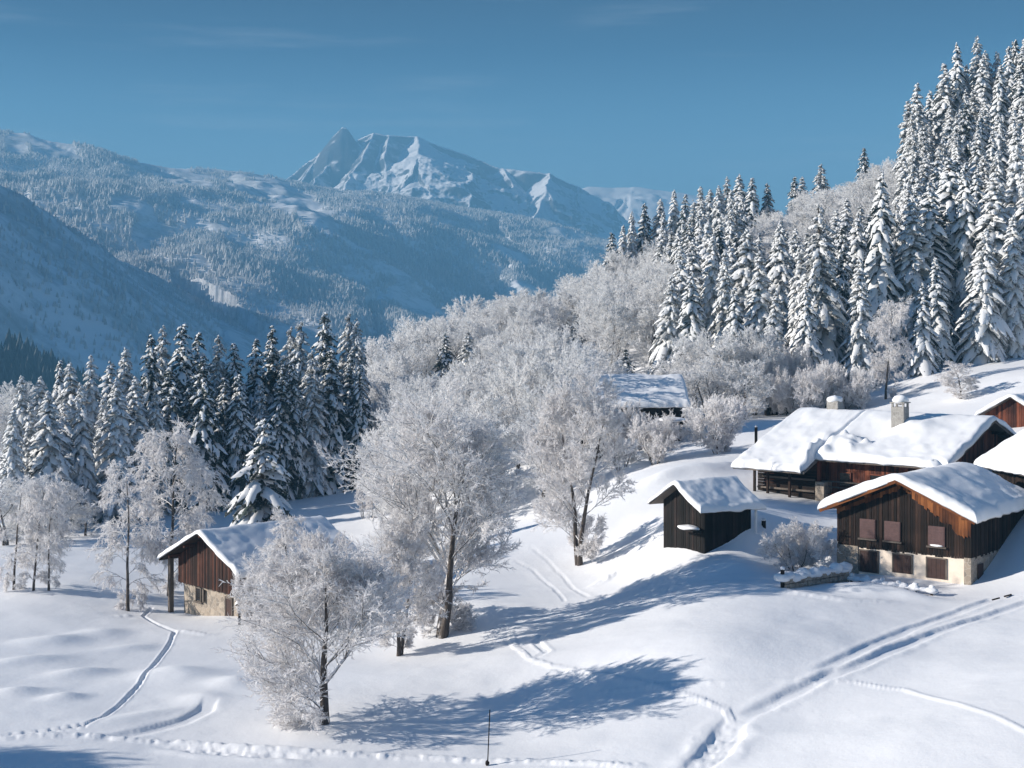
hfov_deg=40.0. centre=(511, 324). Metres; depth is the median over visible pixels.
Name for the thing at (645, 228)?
spruce tree
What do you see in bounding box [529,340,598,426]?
frosted tree
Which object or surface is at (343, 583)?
frosted tree
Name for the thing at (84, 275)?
spur woods
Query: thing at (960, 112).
spruce tree
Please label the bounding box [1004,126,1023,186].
spruce tree
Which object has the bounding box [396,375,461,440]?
frosted tree
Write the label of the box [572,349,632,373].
frosted tree
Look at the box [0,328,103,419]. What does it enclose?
hill woods
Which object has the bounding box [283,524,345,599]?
frosted tree
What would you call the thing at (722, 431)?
frosted shrub
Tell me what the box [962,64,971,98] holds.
spruce tree
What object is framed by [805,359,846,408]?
frosted shrub
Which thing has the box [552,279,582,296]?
frosted tree
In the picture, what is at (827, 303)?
spruce tree
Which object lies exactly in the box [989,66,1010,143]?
spruce tree
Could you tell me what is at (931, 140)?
spruce tree
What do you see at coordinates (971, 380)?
bush
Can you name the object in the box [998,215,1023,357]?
spruce tree
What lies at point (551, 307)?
frosted tree
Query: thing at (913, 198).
spruce tree
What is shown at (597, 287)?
frosted tree
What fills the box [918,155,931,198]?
spruce tree
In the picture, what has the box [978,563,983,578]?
cellar door
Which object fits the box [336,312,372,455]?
spruce tree
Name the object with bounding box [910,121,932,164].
spruce tree
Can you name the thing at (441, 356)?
spruce tree
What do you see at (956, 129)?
spruce tree
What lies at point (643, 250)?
frosted tree
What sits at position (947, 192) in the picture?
spruce tree
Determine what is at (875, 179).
frosted tree
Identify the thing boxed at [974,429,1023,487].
neighbour house
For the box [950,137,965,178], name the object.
spruce tree
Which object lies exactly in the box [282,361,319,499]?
spruce tree
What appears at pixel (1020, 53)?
spruce tree
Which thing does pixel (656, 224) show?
spruce tree
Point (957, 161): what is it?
spruce tree
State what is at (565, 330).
frosted tree
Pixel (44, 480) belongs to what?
frosted tree
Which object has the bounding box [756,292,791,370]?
spruce tree
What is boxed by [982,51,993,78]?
spruce tree
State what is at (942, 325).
spruce tree
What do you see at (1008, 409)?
gabled house
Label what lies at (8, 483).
frosted tree
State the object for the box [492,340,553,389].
frosted tree
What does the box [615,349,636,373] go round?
spruce tree
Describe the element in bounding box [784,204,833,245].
frosted tree
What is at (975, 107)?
spruce tree
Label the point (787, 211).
frosted tree
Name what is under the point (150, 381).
spruce tree
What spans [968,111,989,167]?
spruce tree
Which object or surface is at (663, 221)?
spruce tree
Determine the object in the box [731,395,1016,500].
farmhouse
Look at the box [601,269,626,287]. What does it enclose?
frosted tree
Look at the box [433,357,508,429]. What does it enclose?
frosted tree
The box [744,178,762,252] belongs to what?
spruce tree
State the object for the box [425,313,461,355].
frosted tree
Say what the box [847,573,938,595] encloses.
rail fence
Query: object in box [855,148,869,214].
spruce tree
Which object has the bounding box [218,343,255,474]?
spruce tree
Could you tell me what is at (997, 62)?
spruce tree
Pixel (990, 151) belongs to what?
spruce tree
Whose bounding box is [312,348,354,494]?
spruce tree
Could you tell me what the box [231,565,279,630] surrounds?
frosted shrub
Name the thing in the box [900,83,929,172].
spruce tree
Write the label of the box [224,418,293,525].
spruce tree
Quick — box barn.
[157,515,360,615]
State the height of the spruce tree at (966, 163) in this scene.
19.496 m
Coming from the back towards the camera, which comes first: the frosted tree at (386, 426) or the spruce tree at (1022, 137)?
the spruce tree at (1022, 137)
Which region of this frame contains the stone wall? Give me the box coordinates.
[773,561,852,588]
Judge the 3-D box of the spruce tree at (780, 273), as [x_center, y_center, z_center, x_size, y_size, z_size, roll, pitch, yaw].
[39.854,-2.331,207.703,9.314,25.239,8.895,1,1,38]
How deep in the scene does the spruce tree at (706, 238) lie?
219.31 m
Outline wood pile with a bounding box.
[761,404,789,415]
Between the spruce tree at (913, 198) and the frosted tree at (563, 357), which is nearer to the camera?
the frosted tree at (563, 357)
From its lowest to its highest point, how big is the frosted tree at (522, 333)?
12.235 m
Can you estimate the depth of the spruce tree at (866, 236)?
222.20 m
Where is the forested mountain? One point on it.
(404, 290)
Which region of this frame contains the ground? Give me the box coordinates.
[0,215,1023,767]
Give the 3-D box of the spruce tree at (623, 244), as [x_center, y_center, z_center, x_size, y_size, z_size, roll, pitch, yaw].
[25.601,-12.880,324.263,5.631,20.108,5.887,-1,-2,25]
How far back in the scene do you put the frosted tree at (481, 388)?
173.23 m
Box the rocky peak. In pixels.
[286,127,640,241]
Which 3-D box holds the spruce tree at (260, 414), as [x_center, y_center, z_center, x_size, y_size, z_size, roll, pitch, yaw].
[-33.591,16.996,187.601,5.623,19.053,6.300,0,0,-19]
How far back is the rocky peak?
5949.35 m
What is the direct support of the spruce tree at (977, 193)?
on the ground
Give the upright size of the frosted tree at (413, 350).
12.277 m
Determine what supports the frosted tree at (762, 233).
on the ground
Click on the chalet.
(937, 520)
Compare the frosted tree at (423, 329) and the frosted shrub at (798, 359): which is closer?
the frosted shrub at (798, 359)
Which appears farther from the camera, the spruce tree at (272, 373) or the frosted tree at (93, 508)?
the spruce tree at (272, 373)
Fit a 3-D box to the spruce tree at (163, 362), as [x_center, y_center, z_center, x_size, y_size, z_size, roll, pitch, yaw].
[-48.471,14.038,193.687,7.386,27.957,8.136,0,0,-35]
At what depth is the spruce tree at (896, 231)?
203.54 m
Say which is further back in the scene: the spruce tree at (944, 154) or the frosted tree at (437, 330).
the spruce tree at (944, 154)
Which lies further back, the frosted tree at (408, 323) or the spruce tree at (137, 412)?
the frosted tree at (408, 323)
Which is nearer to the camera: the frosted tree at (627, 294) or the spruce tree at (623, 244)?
the frosted tree at (627, 294)
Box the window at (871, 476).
[869,474,881,479]
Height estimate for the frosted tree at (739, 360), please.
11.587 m
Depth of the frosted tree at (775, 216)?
309.83 m
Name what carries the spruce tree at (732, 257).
on the ground
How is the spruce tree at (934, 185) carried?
on the ground
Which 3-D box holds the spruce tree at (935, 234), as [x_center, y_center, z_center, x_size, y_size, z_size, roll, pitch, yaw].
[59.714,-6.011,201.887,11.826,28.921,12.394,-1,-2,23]
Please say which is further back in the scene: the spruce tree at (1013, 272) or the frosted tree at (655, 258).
the frosted tree at (655, 258)
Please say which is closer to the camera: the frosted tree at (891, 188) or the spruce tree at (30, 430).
the spruce tree at (30, 430)
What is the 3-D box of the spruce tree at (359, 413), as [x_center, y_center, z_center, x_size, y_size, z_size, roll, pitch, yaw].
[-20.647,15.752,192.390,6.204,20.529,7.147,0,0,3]
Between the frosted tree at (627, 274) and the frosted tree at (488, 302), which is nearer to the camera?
the frosted tree at (488, 302)
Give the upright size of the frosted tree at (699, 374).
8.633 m
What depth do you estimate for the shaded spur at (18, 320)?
1718.10 m
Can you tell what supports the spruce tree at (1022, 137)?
on the ground
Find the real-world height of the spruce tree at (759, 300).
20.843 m
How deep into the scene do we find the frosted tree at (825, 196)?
292.03 m
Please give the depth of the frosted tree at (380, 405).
196.56 m
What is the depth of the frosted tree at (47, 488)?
121.26 m
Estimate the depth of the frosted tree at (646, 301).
221.24 m
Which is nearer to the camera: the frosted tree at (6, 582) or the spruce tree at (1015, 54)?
the frosted tree at (6, 582)
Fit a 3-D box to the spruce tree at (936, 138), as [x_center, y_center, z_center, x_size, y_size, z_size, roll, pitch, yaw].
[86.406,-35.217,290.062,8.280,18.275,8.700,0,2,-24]
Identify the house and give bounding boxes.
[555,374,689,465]
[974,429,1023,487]
[975,393,1023,427]
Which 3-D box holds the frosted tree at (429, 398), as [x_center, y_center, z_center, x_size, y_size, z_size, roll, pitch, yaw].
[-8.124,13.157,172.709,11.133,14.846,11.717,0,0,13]
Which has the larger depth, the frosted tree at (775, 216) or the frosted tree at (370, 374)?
the frosted tree at (775, 216)
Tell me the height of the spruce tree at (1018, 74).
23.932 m
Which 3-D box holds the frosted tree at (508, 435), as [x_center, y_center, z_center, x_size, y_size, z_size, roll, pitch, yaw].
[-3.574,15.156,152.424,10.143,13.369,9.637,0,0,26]
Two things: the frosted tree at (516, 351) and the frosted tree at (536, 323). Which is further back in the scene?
the frosted tree at (536, 323)
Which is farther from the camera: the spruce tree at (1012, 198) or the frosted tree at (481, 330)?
the frosted tree at (481, 330)
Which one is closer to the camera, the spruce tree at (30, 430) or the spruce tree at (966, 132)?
the spruce tree at (30, 430)
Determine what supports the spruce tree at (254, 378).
on the ground
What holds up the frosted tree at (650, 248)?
on the ground
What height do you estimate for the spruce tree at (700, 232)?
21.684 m
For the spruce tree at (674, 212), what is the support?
on the ground
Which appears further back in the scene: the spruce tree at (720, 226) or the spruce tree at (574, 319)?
the spruce tree at (574, 319)
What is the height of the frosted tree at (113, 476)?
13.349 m
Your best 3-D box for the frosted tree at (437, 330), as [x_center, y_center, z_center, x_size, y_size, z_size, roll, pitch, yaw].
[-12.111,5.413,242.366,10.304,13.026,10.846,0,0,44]
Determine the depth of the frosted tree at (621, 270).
299.27 m
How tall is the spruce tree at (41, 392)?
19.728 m
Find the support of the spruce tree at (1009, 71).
on the ground
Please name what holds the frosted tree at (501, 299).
on the ground
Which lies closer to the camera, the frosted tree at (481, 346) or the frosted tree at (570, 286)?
the frosted tree at (481, 346)
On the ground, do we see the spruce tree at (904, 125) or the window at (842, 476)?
the spruce tree at (904, 125)
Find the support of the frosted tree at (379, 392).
on the ground
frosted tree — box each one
[0,380,46,456]
[0,393,16,470]
[0,412,8,467]
[0,474,46,592]
[0,476,35,545]
[1,473,64,539]
[12,467,67,590]
[20,489,81,590]
[32,480,88,536]
[58,503,109,535]
[82,459,167,610]
[125,417,233,595]
[209,536,422,737]
[258,506,310,616]
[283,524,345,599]
[314,372,536,638]
[345,508,455,655]
[354,408,433,516]
[354,479,368,518]
[359,335,398,377]
[362,359,387,396]
[362,424,440,529]
[363,385,381,432]
[365,478,379,517]
[366,375,416,438]
[366,399,389,442]
[367,348,423,420]
[368,362,423,393]
[370,381,413,442]
[379,373,432,442]
[381,344,427,385]
[382,328,428,375]
[390,315,440,352]
[390,371,448,386]
[395,375,443,413]
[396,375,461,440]
[400,343,458,381]
[405,320,440,353]
[408,373,481,487]
[415,399,462,502]
[417,319,472,371]
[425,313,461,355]
[428,314,463,328]
[432,361,491,417]
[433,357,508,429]
[434,317,482,364]
[436,319,483,360]
[440,391,517,503]
[445,295,484,320]
[449,403,524,520]
[451,315,500,354]
[455,324,501,359]
[459,306,503,336]
[463,300,494,320]
[463,338,515,423]
[464,304,510,343]
[465,334,510,373]
[466,366,507,427]
[469,365,545,462]
[470,336,507,369]
[474,320,516,354]
[478,291,538,334]
[480,307,513,332]
[481,354,547,475]
[491,295,518,306]
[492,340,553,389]
[492,341,540,383]
[492,354,522,424]
[496,322,547,357]
[496,340,562,444]
[497,411,581,499]
[499,301,552,338]
[503,302,561,349]
[503,314,549,339]
[503,379,574,477]
[511,288,573,338]
[516,365,638,565]
[519,329,582,370]
[520,324,597,367]
[528,295,565,339]
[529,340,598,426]
[533,298,561,340]
[533,345,598,388]
[552,277,576,326]
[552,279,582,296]
[553,276,596,340]
[556,298,573,337]
[559,273,588,296]
[566,283,634,353]
[566,290,635,365]
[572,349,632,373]
[573,296,635,372]
[576,274,628,300]
[577,267,616,280]
[578,273,616,325]
[583,279,632,338]
[585,259,606,276]
[585,265,603,281]
[585,283,648,361]
[585,396,648,470]
[589,353,629,372]
[593,295,639,352]
[599,249,637,271]
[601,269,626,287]
[604,264,618,273]
[614,259,642,273]
[615,267,639,277]
[615,267,642,281]
[615,273,635,285]
[622,274,653,334]
[625,294,661,360]
[625,302,664,367]
[627,251,654,271]
[628,281,667,347]
[629,274,669,325]
[629,275,667,343]
[631,264,663,277]
[632,263,669,286]
[636,249,657,268]
[637,236,659,260]
[645,253,665,267]
[646,355,697,414]
[649,264,673,282]
[656,273,670,297]
[661,257,673,266]
[662,332,722,416]
[663,263,676,274]
[676,357,741,419]
[681,323,752,400]
[704,335,765,405]
[710,359,774,418]
[713,324,786,415]
[747,222,773,252]
[750,210,788,242]
[758,206,786,225]
[760,230,799,256]
[761,211,795,240]
[764,216,803,241]
[784,203,803,237]
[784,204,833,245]
[787,190,816,235]
[790,189,827,233]
[798,217,831,241]
[805,189,854,229]
[811,186,840,229]
[827,186,867,218]
[827,187,866,223]
[834,183,852,213]
[838,195,870,219]
[841,178,872,205]
[847,163,887,199]
[850,192,898,225]
[866,168,897,204]
[866,296,915,398]
[874,167,900,192]
[878,156,898,171]
[881,184,897,211]
[884,161,898,193]
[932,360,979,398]
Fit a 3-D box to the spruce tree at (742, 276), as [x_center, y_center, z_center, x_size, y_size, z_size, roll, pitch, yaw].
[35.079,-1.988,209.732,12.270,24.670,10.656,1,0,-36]
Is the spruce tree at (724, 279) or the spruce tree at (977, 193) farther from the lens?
the spruce tree at (977, 193)
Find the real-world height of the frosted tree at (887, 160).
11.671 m
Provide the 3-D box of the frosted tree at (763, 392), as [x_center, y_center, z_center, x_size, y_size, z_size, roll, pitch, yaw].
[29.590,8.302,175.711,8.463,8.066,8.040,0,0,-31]
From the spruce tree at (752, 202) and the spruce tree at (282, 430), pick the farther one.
the spruce tree at (752, 202)
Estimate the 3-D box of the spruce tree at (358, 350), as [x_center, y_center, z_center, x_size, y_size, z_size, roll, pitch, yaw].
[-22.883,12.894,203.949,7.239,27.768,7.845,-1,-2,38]
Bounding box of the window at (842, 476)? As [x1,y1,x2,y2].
[838,472,851,486]
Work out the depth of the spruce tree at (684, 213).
325.00 m
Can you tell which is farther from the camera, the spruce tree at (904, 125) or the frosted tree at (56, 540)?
the spruce tree at (904, 125)
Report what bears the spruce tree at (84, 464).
on the ground
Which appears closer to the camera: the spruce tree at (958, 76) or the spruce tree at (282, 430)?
the spruce tree at (282, 430)
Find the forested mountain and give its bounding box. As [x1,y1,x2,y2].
[0,133,636,386]
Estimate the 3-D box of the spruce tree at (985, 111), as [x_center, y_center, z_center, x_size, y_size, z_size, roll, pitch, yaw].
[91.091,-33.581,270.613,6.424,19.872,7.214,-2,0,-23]
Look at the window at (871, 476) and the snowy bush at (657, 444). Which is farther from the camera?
the snowy bush at (657, 444)
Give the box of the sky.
[0,0,1023,225]
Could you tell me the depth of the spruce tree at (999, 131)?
258.54 m
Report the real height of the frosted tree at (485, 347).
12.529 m
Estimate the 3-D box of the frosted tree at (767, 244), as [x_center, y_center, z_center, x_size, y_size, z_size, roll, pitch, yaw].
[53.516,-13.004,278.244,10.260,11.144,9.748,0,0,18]
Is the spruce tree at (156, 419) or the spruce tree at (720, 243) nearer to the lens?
the spruce tree at (156, 419)
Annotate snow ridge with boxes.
[583,187,716,238]
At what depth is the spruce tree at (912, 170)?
242.86 m
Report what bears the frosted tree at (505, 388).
on the ground
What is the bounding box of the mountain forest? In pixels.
[0,128,649,351]
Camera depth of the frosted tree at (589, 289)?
235.74 m
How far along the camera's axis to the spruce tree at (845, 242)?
213.15 m
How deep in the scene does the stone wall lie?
100.05 m
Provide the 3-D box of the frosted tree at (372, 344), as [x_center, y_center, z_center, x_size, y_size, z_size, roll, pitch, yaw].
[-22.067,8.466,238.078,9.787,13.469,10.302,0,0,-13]
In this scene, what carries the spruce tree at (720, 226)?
on the ground
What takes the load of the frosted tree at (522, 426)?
on the ground
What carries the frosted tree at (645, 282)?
on the ground
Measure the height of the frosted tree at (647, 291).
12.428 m
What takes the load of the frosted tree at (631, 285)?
on the ground
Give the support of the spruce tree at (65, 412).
on the ground
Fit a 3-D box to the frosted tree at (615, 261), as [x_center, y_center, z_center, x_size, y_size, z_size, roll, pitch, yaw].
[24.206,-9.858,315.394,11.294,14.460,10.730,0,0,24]
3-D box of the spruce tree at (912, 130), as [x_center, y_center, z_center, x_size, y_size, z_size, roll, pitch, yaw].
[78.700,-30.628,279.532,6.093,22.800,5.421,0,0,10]
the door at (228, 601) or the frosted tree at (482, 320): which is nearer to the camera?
the door at (228, 601)
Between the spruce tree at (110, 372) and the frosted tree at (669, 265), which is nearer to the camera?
the spruce tree at (110, 372)
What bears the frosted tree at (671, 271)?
on the ground
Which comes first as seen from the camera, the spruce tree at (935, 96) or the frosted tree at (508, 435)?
the frosted tree at (508, 435)
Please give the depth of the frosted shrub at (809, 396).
174.68 m
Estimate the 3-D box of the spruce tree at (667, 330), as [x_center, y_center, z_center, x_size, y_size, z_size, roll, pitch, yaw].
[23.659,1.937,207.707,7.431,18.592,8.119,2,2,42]
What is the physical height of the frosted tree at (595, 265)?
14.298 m
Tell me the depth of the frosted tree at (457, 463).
100.77 m
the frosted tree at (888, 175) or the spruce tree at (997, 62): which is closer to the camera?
the frosted tree at (888, 175)
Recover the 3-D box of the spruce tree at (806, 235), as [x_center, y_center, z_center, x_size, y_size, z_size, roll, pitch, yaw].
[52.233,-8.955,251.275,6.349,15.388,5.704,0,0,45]
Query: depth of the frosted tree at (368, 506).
166.97 m
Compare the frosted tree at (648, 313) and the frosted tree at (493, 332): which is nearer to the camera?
the frosted tree at (648, 313)
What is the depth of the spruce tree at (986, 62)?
289.85 m
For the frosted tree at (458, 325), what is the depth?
251.74 m
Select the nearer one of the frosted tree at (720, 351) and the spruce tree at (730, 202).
the frosted tree at (720, 351)
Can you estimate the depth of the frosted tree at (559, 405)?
119.66 m
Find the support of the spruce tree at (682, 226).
on the ground
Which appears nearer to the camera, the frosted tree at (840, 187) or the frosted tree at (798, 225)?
the frosted tree at (798, 225)
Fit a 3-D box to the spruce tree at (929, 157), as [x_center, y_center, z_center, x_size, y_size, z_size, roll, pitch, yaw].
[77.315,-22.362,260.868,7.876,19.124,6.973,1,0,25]
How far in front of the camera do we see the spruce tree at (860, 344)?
189.99 m
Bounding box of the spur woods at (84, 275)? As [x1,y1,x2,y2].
[0,183,252,389]
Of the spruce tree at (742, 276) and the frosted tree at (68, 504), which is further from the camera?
the spruce tree at (742, 276)
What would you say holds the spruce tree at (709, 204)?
on the ground
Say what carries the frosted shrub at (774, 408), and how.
on the ground
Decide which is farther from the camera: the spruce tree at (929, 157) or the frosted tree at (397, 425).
the spruce tree at (929, 157)
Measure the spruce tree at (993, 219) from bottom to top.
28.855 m
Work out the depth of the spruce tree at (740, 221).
269.14 m
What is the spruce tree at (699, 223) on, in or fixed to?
on the ground
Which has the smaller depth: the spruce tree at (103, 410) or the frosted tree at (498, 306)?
the spruce tree at (103, 410)
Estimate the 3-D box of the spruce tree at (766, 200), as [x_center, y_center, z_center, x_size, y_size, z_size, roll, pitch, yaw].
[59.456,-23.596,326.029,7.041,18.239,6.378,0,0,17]
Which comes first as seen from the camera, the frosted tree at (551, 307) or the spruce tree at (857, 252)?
the spruce tree at (857, 252)
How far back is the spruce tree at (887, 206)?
241.04 m
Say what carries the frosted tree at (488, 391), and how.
on the ground
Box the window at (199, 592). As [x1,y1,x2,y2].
[193,586,203,603]
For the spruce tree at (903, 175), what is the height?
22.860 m
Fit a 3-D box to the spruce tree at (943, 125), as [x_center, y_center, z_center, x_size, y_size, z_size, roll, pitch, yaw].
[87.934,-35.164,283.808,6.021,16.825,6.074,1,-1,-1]
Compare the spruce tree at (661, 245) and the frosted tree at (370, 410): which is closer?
the frosted tree at (370, 410)
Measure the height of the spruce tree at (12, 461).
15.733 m
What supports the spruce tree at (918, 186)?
on the ground
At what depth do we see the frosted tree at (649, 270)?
251.29 m
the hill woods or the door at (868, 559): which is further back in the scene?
the hill woods
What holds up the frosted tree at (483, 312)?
on the ground
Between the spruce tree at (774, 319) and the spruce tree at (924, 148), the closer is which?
the spruce tree at (774, 319)
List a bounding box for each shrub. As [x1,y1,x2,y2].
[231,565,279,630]
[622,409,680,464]
[674,392,752,453]
[749,360,791,415]
[756,516,842,570]
[768,373,809,415]
[774,341,817,378]
[774,365,827,407]
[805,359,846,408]
[821,379,872,408]
[838,367,877,408]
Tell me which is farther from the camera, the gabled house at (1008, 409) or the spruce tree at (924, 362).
the spruce tree at (924, 362)
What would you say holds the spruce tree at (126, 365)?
on the ground
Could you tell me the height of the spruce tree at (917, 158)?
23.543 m
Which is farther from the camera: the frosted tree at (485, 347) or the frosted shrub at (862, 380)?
the frosted tree at (485, 347)
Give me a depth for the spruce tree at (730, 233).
245.85 m
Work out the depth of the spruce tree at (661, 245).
287.74 m
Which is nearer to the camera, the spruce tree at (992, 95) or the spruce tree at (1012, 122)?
the spruce tree at (1012, 122)
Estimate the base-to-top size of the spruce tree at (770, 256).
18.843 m
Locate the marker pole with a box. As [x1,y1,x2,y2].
[485,710,489,765]
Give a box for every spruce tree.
[0,375,32,503]
[0,408,27,532]
[18,403,38,479]
[21,391,86,531]
[27,376,53,431]
[51,360,64,420]
[55,362,94,447]
[58,403,87,524]
[69,383,103,524]
[82,355,104,439]
[92,396,109,514]
[93,378,145,523]
[97,361,123,409]
[115,347,139,420]
[125,376,169,520]
[139,334,164,452]
[145,386,177,517]
[153,369,192,511]
[154,325,171,406]
[161,324,200,423]
[174,378,198,509]
[181,356,231,511]
[186,332,215,412]
[207,335,231,430]
[212,378,235,490]
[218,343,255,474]
[220,374,268,509]
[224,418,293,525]
[244,339,272,442]
[248,381,272,486]
[259,325,282,429]
[267,365,304,500]
[271,326,296,422]
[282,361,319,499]
[285,321,323,420]
[295,350,338,497]
[311,312,342,425]
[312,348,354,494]
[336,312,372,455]
[338,351,356,486]
[342,318,372,429]
[342,365,375,489]
[431,333,455,386]
[454,331,483,398]
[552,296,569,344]
[568,303,587,344]
[602,233,618,271]
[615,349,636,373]
[617,225,630,262]
[626,212,639,260]
[635,203,652,260]
[646,274,681,374]
[650,199,668,250]
[651,227,668,266]
[656,212,669,248]
[662,229,677,273]
[667,190,679,236]
[670,227,682,265]
[670,246,690,328]
[671,272,715,402]
[674,226,687,259]
[675,194,691,247]
[677,222,700,278]
[680,220,685,245]
[682,239,704,315]
[687,200,698,229]
[692,213,704,237]
[694,186,704,211]
[694,199,707,228]
[695,225,704,248]
[695,235,702,263]
[697,222,720,296]
[698,234,722,342]
[703,189,714,225]
[707,251,739,374]
[709,185,726,238]
[710,228,758,342]
[713,287,752,405]
[714,227,727,268]
[716,220,727,249]
[720,177,730,215]
[722,216,727,231]
[723,189,734,223]
[724,208,735,248]
[726,204,742,245]
[726,246,737,285]
[727,208,750,243]
[729,235,740,271]
[732,174,747,216]
[737,195,751,232]
[737,208,744,237]
[743,251,784,363]
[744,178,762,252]
[753,233,766,271]
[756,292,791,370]
[759,183,774,238]
[762,258,771,274]
[765,223,793,344]
[768,226,777,266]
[770,219,788,261]
[775,229,789,264]
[783,243,807,353]
[785,176,800,227]
[785,203,851,383]
[787,228,804,269]
[793,283,828,372]
[798,176,807,201]
[801,231,811,255]
[812,164,831,227]
[828,209,842,255]
[831,226,854,364]
[834,258,884,386]
[835,232,850,260]
[838,198,853,235]
[846,214,869,289]
[850,206,865,241]
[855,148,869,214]
[855,171,905,373]
[861,214,871,251]
[885,203,893,236]
[886,200,946,365]
[889,101,911,183]
[889,202,908,348]
[891,156,909,226]
[897,185,910,227]
[898,113,918,182]
[898,182,912,228]
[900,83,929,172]
[900,282,943,377]
[901,156,921,216]
[905,182,961,354]
[906,132,921,177]
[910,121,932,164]
[911,189,921,235]
[914,178,923,219]
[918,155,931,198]
[919,135,929,175]
[921,152,933,184]
[923,90,933,130]
[924,258,959,366]
[926,109,941,165]
[926,127,936,169]
[927,63,957,153]
[927,180,937,216]
[928,148,943,187]
[930,83,939,120]
[932,157,971,347]
[934,167,947,222]
[937,109,952,149]
[939,137,949,169]
[941,106,955,157]
[948,112,965,163]
[948,164,979,345]
[949,42,968,115]
[949,109,969,156]
[950,102,974,172]
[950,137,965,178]
[950,153,961,191]
[950,228,1016,364]
[953,174,1023,352]
[958,89,970,122]
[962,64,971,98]
[962,161,972,190]
[968,36,982,105]
[968,88,981,142]
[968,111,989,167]
[968,130,989,194]
[969,167,988,245]
[972,58,992,123]
[974,63,994,96]
[975,153,990,208]
[978,98,992,154]
[982,50,992,109]
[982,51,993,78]
[984,151,1006,211]
[985,131,1002,171]
[988,65,1012,127]
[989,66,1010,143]
[992,51,1001,86]
[993,113,1010,178]
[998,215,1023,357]
[1002,46,1016,103]
[1002,144,1023,242]
[1003,76,1023,144]
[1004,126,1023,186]
[1004,150,1022,193]
[1005,109,1019,165]
[1008,53,1023,124]
[1011,39,1019,66]
[1011,96,1023,146]
[1012,40,1023,90]
[1014,165,1023,270]
[1018,122,1023,153]
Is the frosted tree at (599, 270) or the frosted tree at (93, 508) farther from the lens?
the frosted tree at (599, 270)
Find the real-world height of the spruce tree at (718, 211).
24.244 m
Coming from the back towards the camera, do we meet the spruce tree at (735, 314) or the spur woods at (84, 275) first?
the spur woods at (84, 275)
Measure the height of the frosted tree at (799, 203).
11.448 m
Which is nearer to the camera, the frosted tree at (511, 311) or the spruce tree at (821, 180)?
the frosted tree at (511, 311)
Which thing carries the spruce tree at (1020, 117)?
on the ground
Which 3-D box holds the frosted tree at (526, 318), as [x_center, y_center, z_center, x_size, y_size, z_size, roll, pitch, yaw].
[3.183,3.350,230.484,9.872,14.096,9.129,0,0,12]
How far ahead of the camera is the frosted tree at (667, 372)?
185.84 m
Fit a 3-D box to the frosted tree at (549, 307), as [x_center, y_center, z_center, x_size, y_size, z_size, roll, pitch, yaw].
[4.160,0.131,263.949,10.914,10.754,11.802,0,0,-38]
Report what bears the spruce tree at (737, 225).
on the ground
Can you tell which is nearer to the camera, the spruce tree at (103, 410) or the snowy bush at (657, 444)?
the snowy bush at (657, 444)
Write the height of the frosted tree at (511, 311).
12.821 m
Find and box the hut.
[647,475,765,553]
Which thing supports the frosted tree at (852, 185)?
on the ground
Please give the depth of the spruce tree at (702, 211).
291.92 m
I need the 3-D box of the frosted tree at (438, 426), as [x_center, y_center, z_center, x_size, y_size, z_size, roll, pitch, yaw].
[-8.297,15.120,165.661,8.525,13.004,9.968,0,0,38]
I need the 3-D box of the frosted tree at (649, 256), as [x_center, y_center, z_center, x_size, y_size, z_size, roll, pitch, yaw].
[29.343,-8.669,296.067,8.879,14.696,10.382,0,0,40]
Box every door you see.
[225,596,232,615]
[859,549,878,573]
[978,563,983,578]
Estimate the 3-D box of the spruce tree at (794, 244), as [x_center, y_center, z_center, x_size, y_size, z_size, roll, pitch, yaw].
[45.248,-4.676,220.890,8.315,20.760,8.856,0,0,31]
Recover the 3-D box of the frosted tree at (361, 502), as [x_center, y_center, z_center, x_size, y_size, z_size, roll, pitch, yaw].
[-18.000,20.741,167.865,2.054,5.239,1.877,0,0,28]
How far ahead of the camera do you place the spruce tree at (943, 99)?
289.06 m
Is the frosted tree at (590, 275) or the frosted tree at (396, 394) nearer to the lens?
the frosted tree at (396, 394)
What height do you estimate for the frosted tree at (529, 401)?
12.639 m
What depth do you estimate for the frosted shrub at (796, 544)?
106.11 m
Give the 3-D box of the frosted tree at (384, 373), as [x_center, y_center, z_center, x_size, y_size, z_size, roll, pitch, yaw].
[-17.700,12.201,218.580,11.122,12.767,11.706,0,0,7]
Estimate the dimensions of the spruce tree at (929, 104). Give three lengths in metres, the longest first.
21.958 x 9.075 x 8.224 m
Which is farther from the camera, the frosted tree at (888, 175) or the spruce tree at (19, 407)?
the frosted tree at (888, 175)
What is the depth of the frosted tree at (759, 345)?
182.44 m
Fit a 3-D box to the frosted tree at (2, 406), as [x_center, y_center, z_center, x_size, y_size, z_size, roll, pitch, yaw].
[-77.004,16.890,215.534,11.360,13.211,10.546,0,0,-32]
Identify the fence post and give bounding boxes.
[754,425,757,442]
[761,518,765,528]
[780,566,784,587]
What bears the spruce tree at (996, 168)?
on the ground
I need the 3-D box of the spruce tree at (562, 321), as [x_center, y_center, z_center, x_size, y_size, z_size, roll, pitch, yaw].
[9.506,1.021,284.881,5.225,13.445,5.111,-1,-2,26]
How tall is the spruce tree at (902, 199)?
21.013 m
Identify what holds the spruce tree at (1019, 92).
on the ground
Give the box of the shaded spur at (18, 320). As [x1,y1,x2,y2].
[0,185,264,401]
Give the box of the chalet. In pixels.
[817,459,1023,584]
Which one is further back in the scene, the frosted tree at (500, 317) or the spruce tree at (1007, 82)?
the spruce tree at (1007, 82)
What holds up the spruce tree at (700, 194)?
on the ground
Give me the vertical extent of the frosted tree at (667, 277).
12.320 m
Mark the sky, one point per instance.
(681, 96)
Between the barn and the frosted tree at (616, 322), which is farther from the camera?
the frosted tree at (616, 322)
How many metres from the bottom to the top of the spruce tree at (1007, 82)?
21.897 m
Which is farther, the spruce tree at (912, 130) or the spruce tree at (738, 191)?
the spruce tree at (738, 191)

